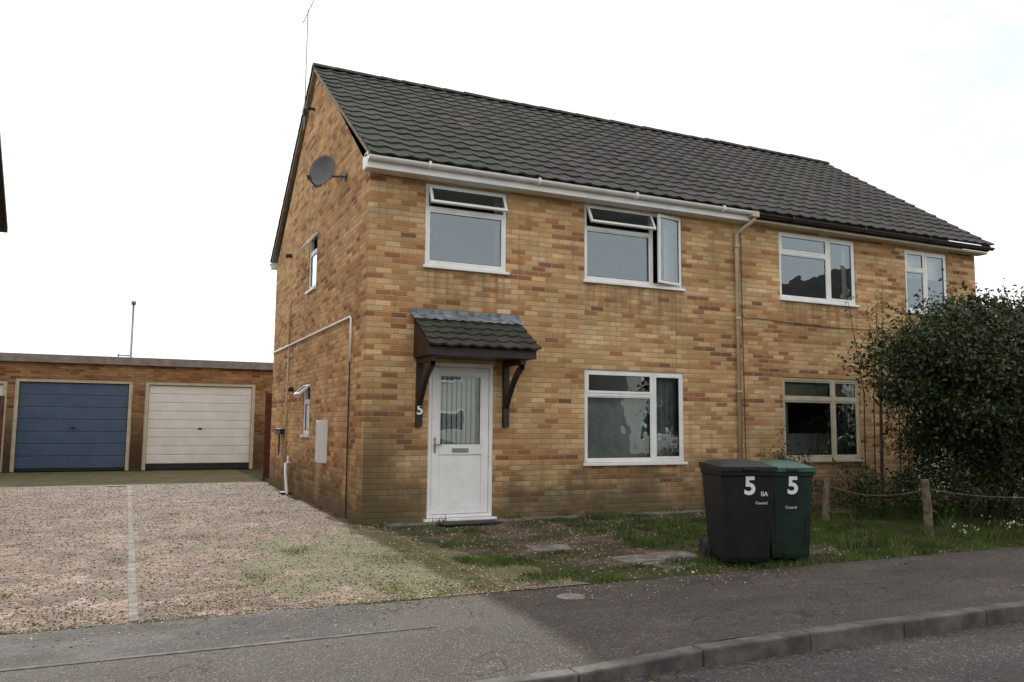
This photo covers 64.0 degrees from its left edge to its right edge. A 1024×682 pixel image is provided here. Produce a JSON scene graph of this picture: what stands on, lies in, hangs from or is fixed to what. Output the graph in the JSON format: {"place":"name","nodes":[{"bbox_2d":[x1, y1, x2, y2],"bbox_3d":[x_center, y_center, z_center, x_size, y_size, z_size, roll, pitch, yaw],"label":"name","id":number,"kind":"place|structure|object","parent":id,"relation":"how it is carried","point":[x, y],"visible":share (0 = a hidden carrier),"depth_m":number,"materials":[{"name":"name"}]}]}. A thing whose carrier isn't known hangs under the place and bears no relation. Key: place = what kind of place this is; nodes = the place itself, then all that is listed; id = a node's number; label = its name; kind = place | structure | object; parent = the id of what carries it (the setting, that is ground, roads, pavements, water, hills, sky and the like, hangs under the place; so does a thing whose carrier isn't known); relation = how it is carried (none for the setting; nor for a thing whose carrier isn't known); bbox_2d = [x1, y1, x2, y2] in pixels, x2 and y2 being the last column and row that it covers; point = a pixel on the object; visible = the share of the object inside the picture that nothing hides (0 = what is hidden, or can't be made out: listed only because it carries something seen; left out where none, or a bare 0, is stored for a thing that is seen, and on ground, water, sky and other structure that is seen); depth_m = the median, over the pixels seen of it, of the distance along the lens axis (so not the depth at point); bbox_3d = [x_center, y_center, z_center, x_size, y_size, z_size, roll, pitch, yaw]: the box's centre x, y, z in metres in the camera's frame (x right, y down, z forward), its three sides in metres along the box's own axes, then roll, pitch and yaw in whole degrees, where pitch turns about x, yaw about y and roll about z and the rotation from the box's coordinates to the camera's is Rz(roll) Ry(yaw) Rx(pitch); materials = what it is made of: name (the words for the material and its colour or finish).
{"place":"outdoors","nodes":[
{"label":"outdoors","id":0,"kind":"place"},
{"bbox_2d":[118,300,135,356],"bbox_3d":[-17.651,1.609,37.330,0.650,6.930,0.620,3,-6,-25],"label":"street lamp","id":1,"kind":"object","parent":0,"point":[133,303],"visible":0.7,"depth_m":37.75,"materials":[{"name":"metal"}]},
{"bbox_2d":[0,469,539,633],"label":"gravel driveway","id":2,"kind":"structure","parent":0,"point":[48,480],"depth_m":9.09,"materials":[{"name":"beige gravel"}]},
{"bbox_2d":[127,486,138,621],"bbox_3d":[-5.557,2.603,11.936,0.080,0.034,13.556,3,-6,-25],"label":"concrete edging strip","id":3,"kind":"object","parent":2,"relation":"on","point":[132,596],"visible":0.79,"depth_m":7.71,"materials":[{"name":"grey concrete"}]},
{"bbox_2d":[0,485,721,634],"bbox_3d":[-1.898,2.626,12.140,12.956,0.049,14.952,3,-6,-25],"label":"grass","id":4,"kind":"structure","parent":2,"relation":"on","point":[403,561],"depth_m":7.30,"materials":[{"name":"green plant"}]},
{"bbox_2d":[0,547,1023,681],"bbox_3d":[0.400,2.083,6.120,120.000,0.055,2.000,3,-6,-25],"label":"pavement","id":5,"kind":"structure","parent":0,"point":[459,643],"depth_m":5.97,"materials":[{"name":"grey asphalt"}]},
{"bbox_2d":[0,352,272,472],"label":"garage block","id":6,"kind":"structure","parent":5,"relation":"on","point":[78,413],"depth_m":23.69,"materials":[{"name":"brick"}]},
{"bbox_2d":[0,384,3,395],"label":"end garage door","id":7,"kind":"structure","parent":6,"relation":"in","point":[1,385],"depth_m":22.47,"materials":[{"name":"white paint"}]},
{"bbox_2d":[14,382,128,468],"bbox_3d":[-12.375,2.385,23.133,2.740,2.390,0.030,3,-6,-25],"label":"blue garage door","id":8,"kind":"structure","parent":6,"relation":"in","point":[47,412],"depth_m":23.10,"materials":[{"name":"paint"}]},
{"bbox_2d":[145,385,251,463],"bbox_3d":[-9.335,2.504,24.549,2.890,2.290,0.030,3,-6,-25],"label":"white garage door","id":9,"kind":"structure","parent":6,"relation":"in","point":[176,414],"depth_m":24.51,"materials":[{"name":"paint"}]},
{"bbox_2d":[0,604,391,668],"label":"driveway crossover","id":10,"kind":"object","parent":5,"relation":"on","point":[15,653],"visible":1,"depth_m":5.49,"materials":[{"name":"grey concrete"}]},
{"bbox_2d":[0,625,435,671],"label":"crossover edging","id":11,"kind":"object","parent":5,"relation":"on","point":[192,650],"visible":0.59,"depth_m":5.13,"materials":[{"name":"grey concrete"}]},
{"bbox_2d":[0,568,835,666],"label":"scattered pebbles","id":12,"kind":"object","parent":5,"relation":"on","point":[31,638],"visible":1,"depth_m":6.29,"materials":[{"name":"stone"}]},
{"bbox_2d":[557,593,585,599],"bbox_3d":[0.490,2.127,6.801,0.240,0.017,0.240,3,-6,-25],"label":"utility cover","id":13,"kind":"object","parent":5,"relation":"on","point":[569,596],"visible":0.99,"depth_m":6.79,"materials":[{"name":"metal"}]},
{"bbox_2d":[470,600,1023,681],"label":"kerb","id":14,"kind":"structure","parent":5,"relation":"on","point":[796,641],"depth_m":5.57,"materials":[{"name":"concrete"}]},
{"bbox_2d":[0,0,1023,380],"label":"sky","id":15,"kind":"structure","parent":0,"point":[148,146],"materials":[{"name":"white"}]},
{"bbox_2d":[235,468,1023,590],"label":"front garden","id":16,"kind":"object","parent":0,"point":[478,549],"visible":0.25,"depth_m":9.99,"materials":[{"name":"plant"}]},
{"bbox_2d":[262,391,271,479],"bbox_3d":[-5.158,2.421,21.034,2.325,2.210,0.100,3,-6,-25],"label":"wooden fence","id":17,"kind":"object","parent":16,"relation":"on","point":[267,435],"visible":0.12,"depth_m":20.56,"materials":[{"name":"brown wood"}]},
{"bbox_2d":[269,76,369,524],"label":"side wall","id":18,"kind":"structure","parent":16,"relation":"on","point":[333,212],"depth_m":14.38,"materials":[{"name":"brick"}]},
{"bbox_2d":[283,300,290,488],"bbox_3d":[-4.716,1.104,17.189,0.032,3.956,0.091,3,-6,-25],"label":"drainpipe","id":19,"kind":"object","parent":18,"relation":"attached to","point":[287,389],"visible":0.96,"depth_m":17.18,"materials":[{"name":"grey plastic"}]},
{"bbox_2d":[284,456,290,494],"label":"waste pipes","id":20,"kind":"object","parent":18,"relation":"attached to","point":[287,463],"visible":0.96,"depth_m":16.38,"materials":[{"name":"white plastic"}]},
{"bbox_2d":[275,107,314,494],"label":"vents and brackets","id":21,"kind":"object","parent":18,"relation":"attached to","point":[278,431],"visible":0.99,"depth_m":17.19,"materials":[{"name":"black plastic"}]},
{"bbox_2d":[298,0,320,129],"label":"tv aerial","id":22,"kind":"object","parent":21,"relation":"attached to","point":[306,50],"visible":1,"depth_m":16.40,"materials":[{"name":"metal"}]},
{"bbox_2d":[272,316,351,361],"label":"surface pipes","id":23,"kind":"object","parent":18,"relation":"attached to","point":[340,321],"visible":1,"depth_m":13.27,"materials":[{"name":"white plastic"}]},
{"bbox_2d":[315,420,327,462],"bbox_3d":[-3.207,1.686,13.782,0.127,0.710,0.380,3,-6,-25],"label":"meter box","id":24,"kind":"object","parent":18,"relation":"attached to","point":[321,441],"visible":1,"depth_m":13.63,"materials":[{"name":"white plastic"}]},
{"bbox_2d":[306,155,346,186],"bbox_3d":[-3.070,-2.745,13.314,0.695,0.601,0.445,4,-7,-34],"label":"satellite dish","id":25,"kind":"object","parent":18,"relation":"attached to","point":[321,171],"visible":1,"depth_m":13.36,"materials":[{"name":"grey metal"}]},
{"bbox_2d":[345,362,349,517],"bbox_3d":[-2.466,1.471,12.298,0.022,2.330,0.022,-5,-8,42],"label":"black cable","id":26,"kind":"object","parent":18,"relation":"attached to","point":[347,440],"visible":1,"depth_m":12.29,"materials":[{"name":"plastic"}]},
{"bbox_2d":[271,68,985,262],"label":"verge","id":27,"kind":"structure","parent":18,"relation":"on","point":[315,74],"depth_m":17.24,"materials":[{"name":"plastic"}]},
{"bbox_2d":[271,151,749,269],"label":"white fascia","id":28,"kind":"structure","parent":27,"relation":"attached to","point":[414,172],"depth_m":12.96,"materials":[{"name":"plastic"}]},
{"bbox_2d":[367,154,751,214],"bbox_3d":[1.122,-2.455,13.121,6.980,0.128,0.128,3,-6,-25],"label":"white gutter","id":29,"kind":"object","parent":28,"relation":"attached to","point":[540,181],"visible":1,"depth_m":12.82,"materials":[{"name":"plastic"}]},
{"bbox_2d":[743,218,986,255],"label":"cream soffit","id":30,"kind":"structure","parent":28,"relation":"attached to","point":[757,222],"depth_m":15.93,"materials":[{"name":"paint"}]},
{"bbox_2d":[756,217,988,251],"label":"dark fascia","id":31,"kind":"structure","parent":28,"relation":"attached to","point":[823,227],"depth_m":15.88,"materials":[{"name":"black plastic"}]},
{"bbox_2d":[276,81,986,262],"bbox_3d":[2.168,-3.460,18.658,13.350,3.075,8.930,3,-6,-25],"label":"roof underlay","id":32,"kind":"object","parent":27,"relation":"on","point":[360,147],"visible":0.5,"depth_m":14.78,"materials":[{"name":"white plastic"}]},
{"bbox_2d":[270,67,804,261],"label":"roof slope","id":33,"kind":"structure","parent":32,"relation":"on","point":[294,155],"depth_m":17.79,"materials":[{"name":"tile"}]},
{"bbox_2d":[313,66,993,245],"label":"front roof slope","id":34,"kind":"structure","parent":32,"relation":"on","point":[398,119],"depth_m":15.70,"materials":[{"name":"tile"}]},
{"bbox_2d":[311,62,829,163],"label":"ridge tiles","id":35,"kind":"object","parent":34,"relation":"on","point":[464,93],"visible":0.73,"depth_m":18.16,"materials":[{"name":"grey tile"}]},
{"bbox_2d":[760,213,994,250],"bbox_3d":[7.216,-2.107,15.956,6.460,0.128,0.128,3,-6,-25],"label":"dark gutter","id":36,"kind":"object","parent":27,"relation":"attached to","point":[793,219],"visible":1,"depth_m":15.78,"materials":[{"name":"black plastic"}]},
{"bbox_2d":[748,211,759,217],"bbox_3d":[4.302,-2.249,14.593,0.160,0.105,0.128,3,-6,-25],"label":"gutter outlet","id":37,"kind":"object","parent":36,"relation":"attached to","point":[756,214],"visible":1,"depth_m":14.54,"materials":[{"name":"beige paint"}]},
{"bbox_2d":[436,520,502,525],"bbox_3d":[-0.602,2.586,11.667,0.900,0.014,0.320,3,-6,-25],"label":"doorstep","id":38,"kind":"object","parent":16,"relation":"on","point":[468,522],"depth_m":11.62,"materials":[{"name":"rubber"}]},
{"bbox_2d":[365,525,590,589],"bbox_3d":[-0.671,2.370,9.371,0.821,0.001,4.840,3,-6,-25],"label":"gravel edge","id":39,"kind":"object","parent":16,"relation":"on","point":[513,571],"visible":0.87,"depth_m":8.03,"materials":[{"name":"beige gravel"}]},
{"bbox_2d":[383,509,704,526],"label":"wall base path","id":40,"kind":"structure","parent":16,"relation":"on","point":[517,519],"depth_m":12.33,"materials":[{"name":"concrete"}]},
{"bbox_2d":[525,544,573,551],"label":"paving slab","id":41,"kind":"structure","parent":16,"relation":"on","point":[540,548],"depth_m":9.43,"materials":[{"name":"concrete"}]},
{"bbox_2d":[135,506,1020,649],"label":"fallen leaves","id":42,"kind":"object","parent":16,"relation":"on","point":[519,575],"visible":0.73,"depth_m":8.24,"materials":[{"name":"brown plant"}]},
{"bbox_2d":[315,189,940,514],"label":"interior partitions","id":43,"kind":"object","parent":16,"relation":"on","point":[453,238],"visible":0.09,"depth_m":16.64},
{"bbox_2d":[608,554,665,563],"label":"paving slab","id":44,"kind":"structure","parent":16,"relation":"on","point":[642,558],"depth_m":8.69,"materials":[{"name":"concrete"}]},
{"bbox_2d":[361,172,979,524],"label":"front wall","id":45,"kind":"structure","parent":16,"relation":"on","point":[575,326],"depth_m":13.33,"materials":[{"name":"brick"}]},
{"bbox_2d":[411,308,522,324],"bbox_3d":[-0.650,-0.368,12.337,1.760,0.175,0.170,3,-6,-25],"label":"canopy flashing","id":46,"kind":"object","parent":45,"relation":"attached to","point":[462,315],"visible":1,"depth_m":12.36,"materials":[{"name":"grey metal"}]},
{"bbox_2d":[413,318,537,426],"bbox_3d":[-0.536,0.453,11.994,1.680,1.605,0.757,3,-6,-25],"label":"canopy frame","id":47,"kind":"object","parent":45,"relation":"attached to","point":[425,351],"visible":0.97,"depth_m":11.90,"materials":[{"name":"brown wood"}]},
{"bbox_2d":[414,317,541,349],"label":"canopy tiles","id":48,"kind":"object","parent":47,"relation":"on","point":[468,333],"visible":0.99,"depth_m":11.95,"materials":[{"name":"grey tile"}]},
{"bbox_2d":[293,183,951,518],"bbox_3d":[2.474,0.539,16.228,12.517,5.000,4.662,3,-6,-25],"label":"window and door frames","id":49,"kind":"structure","parent":45,"relation":"in","point":[459,484],"depth_m":12.62,"materials":[{"name":"white plastic"}]},
{"bbox_2d":[298,254,316,429],"bbox_3d":[2.466,0.154,16.237,12.381,4.079,4.547,3,-6,-25],"label":"window glass","id":50,"kind":"object","parent":49,"relation":"in","point":[313,273],"visible":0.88,"depth_m":15.54,"materials":[{"name":"glass"}]},
{"bbox_2d":[434,438,468,452],"bbox_3d":[-0.892,1.542,12.137,0.555,0.220,0.059,3,-6,-25],"label":"letterbox and handle","id":51,"kind":"object","parent":49,"relation":"attached to","point":[459,449],"visible":1,"depth_m":12.18,"materials":[{"name":"metal"}]},
{"bbox_2d":[440,376,475,443],"bbox_3d":[-0.835,1.017,12.352,0.616,1.230,0.025,3,-6,-25],"label":"door blind","id":52,"kind":"object","parent":49,"relation":"attached to","point":[458,410],"depth_m":12.36,"materials":[{"name":"white fabric"}]},
{"bbox_2d":[494,198,501,265],"bbox_3d":[-0.221,-1.672,12.996,0.115,1.200,0.052,4,-7,-32],"label":"curtain","id":53,"kind":"object","parent":49,"relation":"hanging from","point":[497,202],"visible":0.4,"depth_m":12.99,"materials":[{"name":"grey fabric"}]},
{"bbox_2d":[588,398,647,457],"bbox_3d":[1.762,1.461,13.642,1.170,1.030,0.024,3,-6,-25],"label":"net curtain","id":54,"kind":"object","parent":49,"relation":"hanging from","point":[617,427],"visible":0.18,"depth_m":13.64,"materials":[{"name":"white fabric"}]},
{"bbox_2d":[297,188,944,457],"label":"window gaskets","id":55,"kind":"object","parent":49,"relation":"attached to","point":[676,282],"depth_m":13.97,"materials":[{"name":"black rubber"}]},
{"bbox_2d":[656,378,676,455],"bbox_3d":[2.583,1.295,14.021,0.520,1.450,0.060,3,-6,-25],"label":"curtain","id":56,"kind":"object","parent":49,"relation":"hanging from","point":[666,415],"visible":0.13,"depth_m":14.05,"materials":[{"name":"grey fabric"}]},
{"bbox_2d":[663,222,673,284],"bbox_3d":[2.752,-1.501,14.431,0.190,1.200,0.060,3,-6,-25],"label":"curtain","id":57,"kind":"object","parent":49,"relation":"hanging from","point":[668,251],"visible":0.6,"depth_m":14.44,"materials":[{"name":"white fabric"}]},
{"bbox_2d":[788,433,843,454],"bbox_3d":[5.708,1.963,15.390,1.360,0.450,0.030,3,-6,-25],"label":"net curtain","id":58,"kind":"object","parent":49,"relation":"hanging from","point":[818,444],"visible":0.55,"depth_m":15.36,"materials":[{"name":"grey fabric"}]},
{"bbox_2d":[785,382,853,396],"bbox_3d":[5.760,0.914,15.450,1.840,0.350,0.004,3,-6,-25],"label":"blind","id":59,"kind":"object","parent":49,"relation":"attached to","point":[812,389],"visible":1,"depth_m":15.43,"materials":[{"name":"grey fabric"}]},
{"bbox_2d":[840,245,846,299],"bbox_3d":[6.524,-1.298,16.126,0.170,1.200,0.060,3,-6,-25],"label":"curtain","id":60,"kind":"object","parent":49,"relation":"hanging from","point":[843,269],"visible":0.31,"depth_m":16.13,"materials":[{"name":"white fabric"}]},
{"bbox_2d":[907,254,937,280],"bbox_3d":[8.443,-1.540,17.051,1.200,0.500,0.008,3,-6,-25],"label":"blind","id":61,"kind":"object","parent":49,"relation":"attached to","point":[932,266],"visible":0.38,"depth_m":17.15,"materials":[{"name":"white fabric"}]},
{"bbox_2d":[299,264,947,521],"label":"window sills","id":62,"kind":"structure","parent":45,"relation":"attached to","point":[313,288],"depth_m":13.46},
{"bbox_2d":[734,217,755,458],"bbox_3d":[4.139,0.322,14.412,0.396,5.070,0.096,-3,-7,32],"label":"downpipe","id":63,"kind":"object","parent":45,"relation":"attached to","point":[738,317],"visible":0.77,"depth_m":14.51,"materials":[{"name":"plastic"}]},
{"bbox_2d":[782,377,864,462],"bbox_3d":[5.790,1.475,15.307,2.000,1.555,0.135,3,-6,-25],"label":"timber window frame","id":64,"kind":"object","parent":45,"relation":"on","point":[832,400],"visible":0.9,"depth_m":15.40,"materials":[{"name":"beige paint"}]},
{"bbox_2d":[785,403,788,454],"bbox_3d":[4.994,1.597,15.068,0.240,1.100,0.060,3,-6,-25],"label":"curtain","id":65,"kind":"object","parent":64,"relation":"hanging from","point":[786,410],"visible":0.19,"depth_m":15.11,"materials":[{"name":"black fabric"}]},
{"bbox_2d":[843,404,853,453],"bbox_3d":[6.457,1.679,15.747,0.270,1.100,0.060,3,-6,-25],"label":"curtain","id":66,"kind":"object","parent":64,"relation":"hanging from","point":[848,429],"visible":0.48,"depth_m":15.74,"materials":[{"name":"grey fabric"}]},
{"bbox_2d":[740,233,909,447],"bbox_3d":[6.895,0.489,15.881,6.185,4.600,0.012,3,-6,-25],"label":"wall cable","id":67,"kind":"object","parent":45,"relation":"attached to","point":[770,320],"depth_m":14.73,"materials":[{"name":"brown plastic"}]},
{"bbox_2d":[642,559,701,569],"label":"paving slab","id":68,"kind":"structure","parent":16,"relation":"on","point":[656,564],"depth_m":8.33,"materials":[{"name":"concrete"}]},
{"bbox_2d":[646,551,700,559],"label":"paving slab","id":69,"kind":"structure","parent":16,"relation":"on","point":[674,555],"depth_m":8.98,"materials":[{"name":"concrete"}]},
{"bbox_2d":[379,511,971,583],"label":"garden pebbles","id":70,"kind":"object","parent":16,"relation":"on","point":[591,546],"visible":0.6,"depth_m":9.88,"materials":[{"name":"stone"}]},
{"bbox_2d":[383,497,1023,559],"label":"garden bulbs","id":71,"kind":"object","parent":16,"relation":"on","point":[881,533],"visible":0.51,"depth_m":10.63,"materials":[{"name":"green plant"}]},
{"bbox_2d":[402,496,1023,584],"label":"grass","id":72,"kind":"structure","parent":16,"relation":"on","point":[818,522],"depth_m":10.28,"materials":[{"name":"green plant"}]},
{"bbox_2d":[699,459,777,562],"bbox_3d":[2.360,1.783,8.604,0.596,1.076,0.816,1,-6,-5],"label":"black wheelie bin","id":73,"kind":"object","parent":16,"relation":"on","point":[738,496],"visible":1,"depth_m":8.30,"materials":[{"name":"plastic"}]},
{"bbox_2d":[759,460,815,557],"bbox_3d":[2.903,1.824,8.859,0.522,1.056,0.689,1,-6,-5],"label":"green wheelie bin","id":74,"kind":"object","parent":16,"relation":"on","point":[791,511],"visible":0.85,"depth_m":8.61,"materials":[{"name":"plastic"}]},
{"bbox_2d":[741,425,841,502],"bbox_3d":[4.343,2.047,12.859,1.370,1.446,1.230,1,-6,-4],"label":"garden shrub","id":75,"kind":"object","parent":16,"relation":"on","point":[785,458],"visible":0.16,"depth_m":12.82,"materials":[{"name":"green plant"}]},
{"bbox_2d":[838,279,918,510],"bbox_3d":[6.524,0.925,14.263,1.617,4.000,0.663,3,-6,-25],"label":"climbing shrub","id":76,"kind":"object","parent":16,"relation":"on","point":[881,431],"visible":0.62,"depth_m":14.16,"materials":[{"name":"green plant"}]},
{"bbox_2d":[821,450,941,514],"bbox_3d":[5.933,2.261,12.928,1.983,1.060,1.487,3,-6,-25],"label":"garden shrub","id":77,"kind":"object","parent":16,"relation":"on","point":[867,487],"visible":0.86,"depth_m":12.85,"materials":[{"name":"green plant"}]},
{"bbox_2d":[822,477,1023,536],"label":"post and chain fence","id":78,"kind":"object","parent":16,"relation":"on","point":[927,504],"visible":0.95,"depth_m":10.89,"materials":[{"name":"wood"}]},
{"bbox_2d":[824,268,1023,520],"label":"evergreen bush","id":79,"kind":"object","parent":16,"relation":"on","point":[954,362],"visible":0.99,"depth_m":12.21,"materials":[{"name":"green plant"}]},
{"bbox_2d":[877,443,1023,522],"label":"garden shrub","id":80,"kind":"object","parent":16,"relation":"on","point":[960,499],"visible":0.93,"depth_m":12.00,"materials":[{"name":"green plant"}]},
{"bbox_2d":[883,422,1022,507],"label":"garden shrub","id":81,"kind":"object","parent":16,"relation":"on","point":[920,465],"visible":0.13,"depth_m":14.18,"materials":[{"name":"green plant"}]},
{"bbox_2d":[952,515,1022,532],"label":"white flowers","id":82,"kind":"object","parent":16,"relation":"on","point":[953,526],"visible":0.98,"depth_m":10.93,"materials":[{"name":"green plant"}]},
{"bbox_2d":[603,621,1023,681],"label":"road","id":83,"kind":"structure","parent":0,"point":[979,655],"depth_m":5.35,"materials":[{"name":"grey asphalt"}]},
{"bbox_2d":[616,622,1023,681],"bbox_3d":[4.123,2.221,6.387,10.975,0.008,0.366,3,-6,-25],"label":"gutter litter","id":84,"kind":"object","parent":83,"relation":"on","point":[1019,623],"visible":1,"depth_m":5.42,"materials":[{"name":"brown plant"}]},
{"label":"side ground","id":85,"kind":"structure","parent":0,"visible":0},
{"bbox_2d":[0,396,4,459],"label":"wooden fence","id":86,"kind":"object","parent":85,"relation":"on","point":[2,400],"visible":1,"depth_m":20.50,"materials":[{"name":"brown wood"}]},
{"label":"gable walls","id":87,"kind":"object","parent":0,"visible":0},
{"bbox_2d":[0,135,7,232],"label":"roof","id":88,"kind":"structure","parent":87,"relation":"on","point":[3,221],"depth_m":14.92,"materials":[{"name":"tile"}]}
]}

